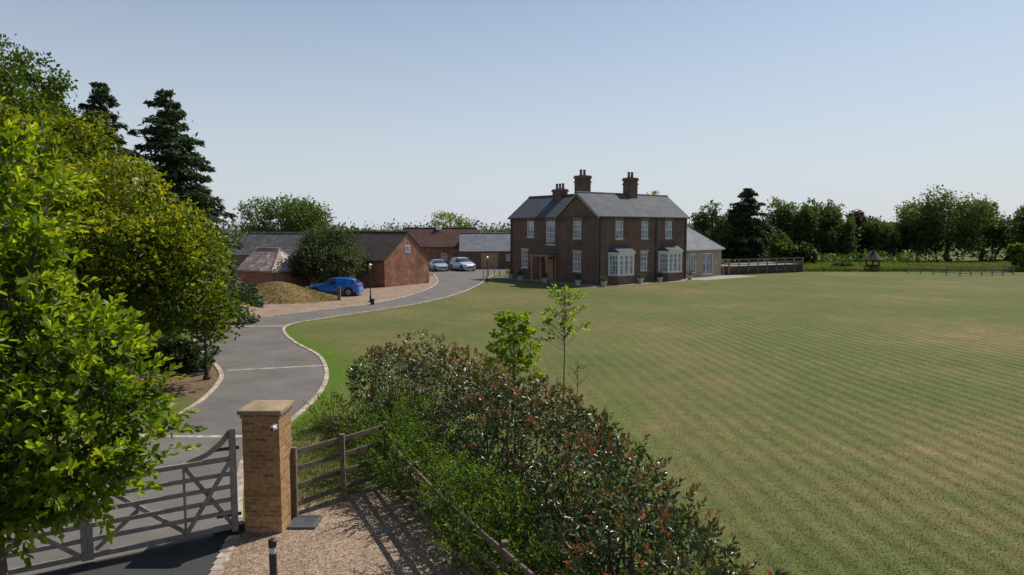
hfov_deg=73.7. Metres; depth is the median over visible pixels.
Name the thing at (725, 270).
sleepers
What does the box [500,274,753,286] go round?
patio
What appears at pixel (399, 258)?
brick barn
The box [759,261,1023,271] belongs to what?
long grass
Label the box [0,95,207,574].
whitebeam tree
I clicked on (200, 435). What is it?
block strip
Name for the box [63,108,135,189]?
broadleaf tree
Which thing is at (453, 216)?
ash tree
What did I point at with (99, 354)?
laurel shrub
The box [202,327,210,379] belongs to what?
lamp post
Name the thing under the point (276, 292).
pile
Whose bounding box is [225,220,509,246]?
distant trees
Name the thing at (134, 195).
beech tree
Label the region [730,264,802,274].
sleepers
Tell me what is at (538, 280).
porch step
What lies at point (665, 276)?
bay base
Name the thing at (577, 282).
plant pot
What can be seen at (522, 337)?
cherry sapling
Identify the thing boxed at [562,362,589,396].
bare sapling
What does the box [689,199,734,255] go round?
lime tree
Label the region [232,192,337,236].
oak tree
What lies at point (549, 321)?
maple sapling
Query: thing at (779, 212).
poplar tree
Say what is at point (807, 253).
hawthorn bush
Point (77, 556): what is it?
entrance gate
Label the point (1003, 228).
oak tree
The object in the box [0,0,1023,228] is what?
sky
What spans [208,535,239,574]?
paver edging
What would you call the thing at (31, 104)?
beech tree
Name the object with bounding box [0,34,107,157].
lime tree
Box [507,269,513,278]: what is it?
plant pot
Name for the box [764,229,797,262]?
hawthorn bush
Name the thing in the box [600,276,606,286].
plant pot
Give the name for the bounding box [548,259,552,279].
door
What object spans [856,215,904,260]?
ash tree
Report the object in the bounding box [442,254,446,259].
window glass
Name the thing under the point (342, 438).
post and rail fence
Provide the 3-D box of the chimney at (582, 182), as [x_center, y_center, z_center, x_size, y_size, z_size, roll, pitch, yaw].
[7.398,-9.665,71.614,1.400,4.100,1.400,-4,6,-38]
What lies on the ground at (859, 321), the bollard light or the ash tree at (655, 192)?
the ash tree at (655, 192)
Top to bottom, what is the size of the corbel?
0.075 m
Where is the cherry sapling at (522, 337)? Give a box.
[482,309,545,392]
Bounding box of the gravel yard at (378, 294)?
[157,276,436,326]
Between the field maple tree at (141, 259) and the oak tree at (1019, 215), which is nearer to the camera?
the field maple tree at (141, 259)
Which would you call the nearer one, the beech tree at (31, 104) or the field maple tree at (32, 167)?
the field maple tree at (32, 167)
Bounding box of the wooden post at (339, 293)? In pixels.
[337,287,340,299]
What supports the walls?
on the ground at (859, 321)
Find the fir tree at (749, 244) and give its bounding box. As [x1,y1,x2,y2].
[721,188,772,261]
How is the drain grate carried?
on the gravel forecourt
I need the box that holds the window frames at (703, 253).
[689,253,712,274]
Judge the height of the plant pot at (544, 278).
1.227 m
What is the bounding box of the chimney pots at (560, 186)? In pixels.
[556,183,564,188]
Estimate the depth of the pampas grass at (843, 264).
90.37 m
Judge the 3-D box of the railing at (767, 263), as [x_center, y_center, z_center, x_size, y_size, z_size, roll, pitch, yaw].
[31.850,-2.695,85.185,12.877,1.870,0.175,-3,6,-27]
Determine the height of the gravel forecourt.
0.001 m
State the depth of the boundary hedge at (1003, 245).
116.61 m
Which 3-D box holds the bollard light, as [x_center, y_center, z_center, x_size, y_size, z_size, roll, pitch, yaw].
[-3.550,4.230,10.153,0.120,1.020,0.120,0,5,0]
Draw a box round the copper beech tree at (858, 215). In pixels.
[844,209,873,257]
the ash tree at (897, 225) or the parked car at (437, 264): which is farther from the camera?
the ash tree at (897, 225)
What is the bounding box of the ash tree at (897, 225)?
[884,213,919,259]
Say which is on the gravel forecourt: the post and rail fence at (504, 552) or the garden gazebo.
the post and rail fence at (504, 552)
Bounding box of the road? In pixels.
[34,533,231,574]
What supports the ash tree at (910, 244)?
on the ground at (859, 321)
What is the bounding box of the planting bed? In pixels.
[109,358,217,397]
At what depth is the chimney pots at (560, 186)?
75.19 m
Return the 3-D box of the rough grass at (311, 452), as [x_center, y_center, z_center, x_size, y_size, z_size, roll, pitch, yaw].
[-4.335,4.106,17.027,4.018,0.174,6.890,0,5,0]
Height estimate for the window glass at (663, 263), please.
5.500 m
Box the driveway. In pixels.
[4,269,508,574]
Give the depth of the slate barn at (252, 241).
76.53 m
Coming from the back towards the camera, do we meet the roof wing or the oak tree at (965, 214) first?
the oak tree at (965, 214)
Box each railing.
[721,259,728,271]
[728,257,803,274]
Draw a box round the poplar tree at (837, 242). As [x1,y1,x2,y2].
[816,215,860,261]
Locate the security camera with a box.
[270,424,276,430]
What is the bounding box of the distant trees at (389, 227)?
[211,216,1019,239]
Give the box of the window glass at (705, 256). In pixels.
[689,254,711,273]
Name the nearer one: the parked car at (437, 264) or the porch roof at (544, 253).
the porch roof at (544, 253)
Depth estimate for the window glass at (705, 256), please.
79.81 m
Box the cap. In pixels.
[237,400,294,414]
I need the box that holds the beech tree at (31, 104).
[0,87,67,157]
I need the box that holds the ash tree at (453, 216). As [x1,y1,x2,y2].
[429,210,475,226]
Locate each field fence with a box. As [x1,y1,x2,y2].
[908,263,960,275]
[961,265,1014,275]
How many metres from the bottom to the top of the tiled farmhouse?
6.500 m
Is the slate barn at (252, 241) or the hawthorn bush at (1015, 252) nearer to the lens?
the slate barn at (252, 241)
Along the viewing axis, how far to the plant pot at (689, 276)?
74.34 m
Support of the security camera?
attached to the brick gate pillar
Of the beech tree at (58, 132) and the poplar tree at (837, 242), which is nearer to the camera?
the beech tree at (58, 132)
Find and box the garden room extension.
[686,226,724,277]
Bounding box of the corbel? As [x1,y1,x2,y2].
[239,407,291,418]
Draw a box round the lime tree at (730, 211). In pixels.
[717,204,747,261]
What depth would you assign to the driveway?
22.33 m
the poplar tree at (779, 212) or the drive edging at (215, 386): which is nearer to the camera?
the drive edging at (215, 386)
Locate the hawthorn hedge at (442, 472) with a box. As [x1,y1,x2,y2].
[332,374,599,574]
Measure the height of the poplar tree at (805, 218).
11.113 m
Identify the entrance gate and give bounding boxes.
[5,490,87,574]
[85,429,242,560]
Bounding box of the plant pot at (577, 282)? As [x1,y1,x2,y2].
[574,274,581,284]
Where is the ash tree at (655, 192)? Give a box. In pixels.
[646,190,659,194]
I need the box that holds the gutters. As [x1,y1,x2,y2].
[508,216,689,283]
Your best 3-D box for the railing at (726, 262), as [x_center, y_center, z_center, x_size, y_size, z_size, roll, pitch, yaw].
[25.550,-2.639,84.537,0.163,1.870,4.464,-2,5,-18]
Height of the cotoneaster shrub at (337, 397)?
1.096 m
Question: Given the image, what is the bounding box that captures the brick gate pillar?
[242,410,291,532]
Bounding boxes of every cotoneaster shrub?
[303,389,356,431]
[319,410,367,446]
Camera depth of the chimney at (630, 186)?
73.05 m
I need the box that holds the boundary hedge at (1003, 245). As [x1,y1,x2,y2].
[709,227,1016,261]
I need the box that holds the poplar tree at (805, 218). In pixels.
[774,197,825,250]
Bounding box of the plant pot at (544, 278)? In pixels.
[541,271,547,282]
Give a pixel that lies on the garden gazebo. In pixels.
(873, 255)
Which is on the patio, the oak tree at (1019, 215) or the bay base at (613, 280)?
the bay base at (613, 280)
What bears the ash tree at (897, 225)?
on the ground at (859, 321)
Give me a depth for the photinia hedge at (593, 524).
11.68 m
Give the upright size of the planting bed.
0.001 m
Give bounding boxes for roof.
[528,253,556,254]
[555,191,688,218]
[608,246,635,251]
[658,245,682,250]
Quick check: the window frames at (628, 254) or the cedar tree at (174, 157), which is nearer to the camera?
the cedar tree at (174, 157)
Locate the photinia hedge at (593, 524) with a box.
[345,329,789,574]
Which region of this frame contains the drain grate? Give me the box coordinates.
[287,515,322,528]
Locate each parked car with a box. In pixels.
[305,277,363,295]
[429,259,448,270]
[449,257,475,270]
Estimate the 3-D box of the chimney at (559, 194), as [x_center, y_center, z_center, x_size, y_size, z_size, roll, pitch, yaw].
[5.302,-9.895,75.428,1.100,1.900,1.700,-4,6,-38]
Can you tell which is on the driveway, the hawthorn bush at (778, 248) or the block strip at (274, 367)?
the block strip at (274, 367)
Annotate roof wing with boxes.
[507,192,601,218]
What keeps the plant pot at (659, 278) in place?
on the patio
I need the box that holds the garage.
[459,233,509,268]
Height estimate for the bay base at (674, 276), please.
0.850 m
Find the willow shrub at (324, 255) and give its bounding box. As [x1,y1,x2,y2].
[284,222,370,283]
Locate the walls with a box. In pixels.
[510,195,686,284]
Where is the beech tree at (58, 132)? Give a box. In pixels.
[0,101,144,340]
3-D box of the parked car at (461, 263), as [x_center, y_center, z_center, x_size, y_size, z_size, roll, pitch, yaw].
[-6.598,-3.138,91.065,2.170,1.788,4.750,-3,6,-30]
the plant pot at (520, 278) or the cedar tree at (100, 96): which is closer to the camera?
the cedar tree at (100, 96)
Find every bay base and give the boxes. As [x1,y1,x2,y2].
[608,276,618,284]
[618,276,633,284]
[658,273,667,280]
[668,273,680,280]
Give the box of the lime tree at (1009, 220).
[993,215,1020,259]
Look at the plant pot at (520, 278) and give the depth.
73.33 m
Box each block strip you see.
[167,435,241,436]
[227,365,322,370]
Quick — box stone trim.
[510,193,686,276]
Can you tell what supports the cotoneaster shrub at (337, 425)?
on the ground at (859, 321)
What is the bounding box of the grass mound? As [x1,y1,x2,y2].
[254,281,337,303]
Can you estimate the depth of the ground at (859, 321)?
23.67 m
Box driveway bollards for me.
[483,268,506,277]
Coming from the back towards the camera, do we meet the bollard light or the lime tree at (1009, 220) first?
the lime tree at (1009, 220)
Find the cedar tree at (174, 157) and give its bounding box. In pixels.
[126,88,265,323]
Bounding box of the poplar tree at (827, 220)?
[798,199,853,259]
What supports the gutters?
attached to the walls
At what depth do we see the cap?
12.51 m
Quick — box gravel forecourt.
[222,486,472,574]
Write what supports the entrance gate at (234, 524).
attached to the brick gate pillar
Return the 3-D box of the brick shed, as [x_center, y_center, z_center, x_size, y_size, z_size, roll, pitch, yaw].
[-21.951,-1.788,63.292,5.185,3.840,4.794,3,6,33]
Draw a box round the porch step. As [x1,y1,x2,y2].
[527,279,556,281]
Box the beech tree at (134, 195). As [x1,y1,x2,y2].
[114,181,181,321]
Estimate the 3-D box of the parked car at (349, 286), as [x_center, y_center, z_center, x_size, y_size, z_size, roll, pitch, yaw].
[-14.905,-0.097,57.406,4.550,1.538,2.080,0,5,2]
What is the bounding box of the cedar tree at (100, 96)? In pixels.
[77,81,189,315]
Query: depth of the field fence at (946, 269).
83.36 m
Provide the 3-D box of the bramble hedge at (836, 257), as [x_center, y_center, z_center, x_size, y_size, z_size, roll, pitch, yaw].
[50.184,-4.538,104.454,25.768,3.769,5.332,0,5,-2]
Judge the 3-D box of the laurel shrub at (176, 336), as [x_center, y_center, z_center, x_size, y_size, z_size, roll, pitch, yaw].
[-16.153,2.286,28.832,4.395,2.582,4.467,2,5,22]
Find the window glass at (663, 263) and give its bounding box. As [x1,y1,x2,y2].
[523,221,681,273]
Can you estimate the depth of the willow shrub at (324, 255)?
61.49 m
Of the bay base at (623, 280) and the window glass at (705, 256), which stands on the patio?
the bay base at (623, 280)
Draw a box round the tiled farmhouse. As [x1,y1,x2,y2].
[402,222,477,265]
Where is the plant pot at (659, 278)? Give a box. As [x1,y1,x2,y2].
[656,271,662,281]
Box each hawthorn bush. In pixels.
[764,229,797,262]
[783,241,819,263]
[1003,242,1023,267]
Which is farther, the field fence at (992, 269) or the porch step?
the field fence at (992, 269)
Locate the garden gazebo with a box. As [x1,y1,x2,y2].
[861,249,883,270]
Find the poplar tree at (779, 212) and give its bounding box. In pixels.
[760,196,797,252]
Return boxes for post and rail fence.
[291,422,387,518]
[384,434,535,574]
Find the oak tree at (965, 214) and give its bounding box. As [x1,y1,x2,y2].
[893,184,1005,261]
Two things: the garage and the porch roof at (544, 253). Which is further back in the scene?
the garage
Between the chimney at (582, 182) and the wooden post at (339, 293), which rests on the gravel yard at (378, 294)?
the wooden post at (339, 293)
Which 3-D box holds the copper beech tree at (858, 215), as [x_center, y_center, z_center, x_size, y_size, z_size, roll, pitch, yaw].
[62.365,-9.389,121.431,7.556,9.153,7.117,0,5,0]
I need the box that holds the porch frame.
[530,254,556,280]
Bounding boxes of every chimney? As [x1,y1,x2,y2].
[551,189,568,199]
[573,175,591,193]
[622,177,638,197]
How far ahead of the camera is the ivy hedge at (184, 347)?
26.66 m
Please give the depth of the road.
11.47 m
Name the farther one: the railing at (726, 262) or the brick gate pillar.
the railing at (726, 262)
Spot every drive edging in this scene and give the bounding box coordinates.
[72,274,437,477]
[237,274,495,521]
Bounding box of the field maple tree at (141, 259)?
[2,149,253,380]
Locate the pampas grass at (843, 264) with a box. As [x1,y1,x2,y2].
[830,260,853,267]
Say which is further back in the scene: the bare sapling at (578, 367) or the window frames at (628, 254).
the window frames at (628, 254)
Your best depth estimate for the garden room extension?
79.84 m
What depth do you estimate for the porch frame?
72.27 m
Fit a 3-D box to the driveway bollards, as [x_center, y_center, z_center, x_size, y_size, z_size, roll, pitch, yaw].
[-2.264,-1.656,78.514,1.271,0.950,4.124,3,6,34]
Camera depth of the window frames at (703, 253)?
79.75 m
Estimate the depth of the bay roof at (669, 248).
72.69 m
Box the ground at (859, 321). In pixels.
[5,229,1023,574]
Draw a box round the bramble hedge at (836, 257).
[758,249,922,263]
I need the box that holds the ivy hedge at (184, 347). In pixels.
[134,336,221,371]
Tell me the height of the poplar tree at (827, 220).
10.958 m
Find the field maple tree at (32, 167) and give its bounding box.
[0,151,102,318]
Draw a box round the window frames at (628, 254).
[522,220,682,275]
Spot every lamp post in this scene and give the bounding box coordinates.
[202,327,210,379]
[368,263,371,301]
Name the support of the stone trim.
attached to the walls
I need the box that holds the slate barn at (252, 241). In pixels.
[227,232,306,277]
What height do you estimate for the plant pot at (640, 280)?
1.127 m
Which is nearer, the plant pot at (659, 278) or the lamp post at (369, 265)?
the lamp post at (369, 265)
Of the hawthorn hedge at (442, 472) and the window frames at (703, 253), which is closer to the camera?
the hawthorn hedge at (442, 472)
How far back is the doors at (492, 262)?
94.89 m
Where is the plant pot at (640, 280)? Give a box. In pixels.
[637,273,643,283]
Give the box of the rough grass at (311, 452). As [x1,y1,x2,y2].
[291,414,411,508]
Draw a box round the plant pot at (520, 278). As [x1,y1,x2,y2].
[517,270,524,280]
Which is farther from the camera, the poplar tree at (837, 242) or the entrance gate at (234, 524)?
the poplar tree at (837, 242)
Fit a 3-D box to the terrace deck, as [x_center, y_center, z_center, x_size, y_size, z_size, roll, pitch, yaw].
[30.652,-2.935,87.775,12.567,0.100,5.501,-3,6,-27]
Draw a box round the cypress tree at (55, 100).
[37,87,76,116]
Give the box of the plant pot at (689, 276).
[686,269,694,279]
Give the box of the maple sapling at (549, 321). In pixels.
[532,283,592,402]
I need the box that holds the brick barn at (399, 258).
[310,231,430,286]
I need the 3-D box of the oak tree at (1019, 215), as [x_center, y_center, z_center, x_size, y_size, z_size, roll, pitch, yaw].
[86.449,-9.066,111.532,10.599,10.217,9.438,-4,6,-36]
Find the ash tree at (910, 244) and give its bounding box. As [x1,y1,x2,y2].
[899,217,946,260]
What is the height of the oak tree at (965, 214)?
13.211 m
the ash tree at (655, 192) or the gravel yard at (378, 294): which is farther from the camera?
the ash tree at (655, 192)
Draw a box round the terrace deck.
[721,262,790,265]
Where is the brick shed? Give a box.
[236,247,309,287]
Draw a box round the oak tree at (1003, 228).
[967,206,1014,260]
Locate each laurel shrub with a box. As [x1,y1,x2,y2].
[7,352,116,398]
[78,314,182,364]
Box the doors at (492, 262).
[481,253,497,267]
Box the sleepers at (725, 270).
[721,266,727,274]
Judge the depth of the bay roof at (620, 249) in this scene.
68.13 m
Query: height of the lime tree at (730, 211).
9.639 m
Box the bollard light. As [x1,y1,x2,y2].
[268,538,276,574]
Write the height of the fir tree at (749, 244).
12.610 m
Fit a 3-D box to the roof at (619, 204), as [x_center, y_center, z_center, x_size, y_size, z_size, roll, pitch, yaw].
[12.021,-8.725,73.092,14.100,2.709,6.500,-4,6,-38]
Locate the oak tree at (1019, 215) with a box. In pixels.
[1004,203,1023,243]

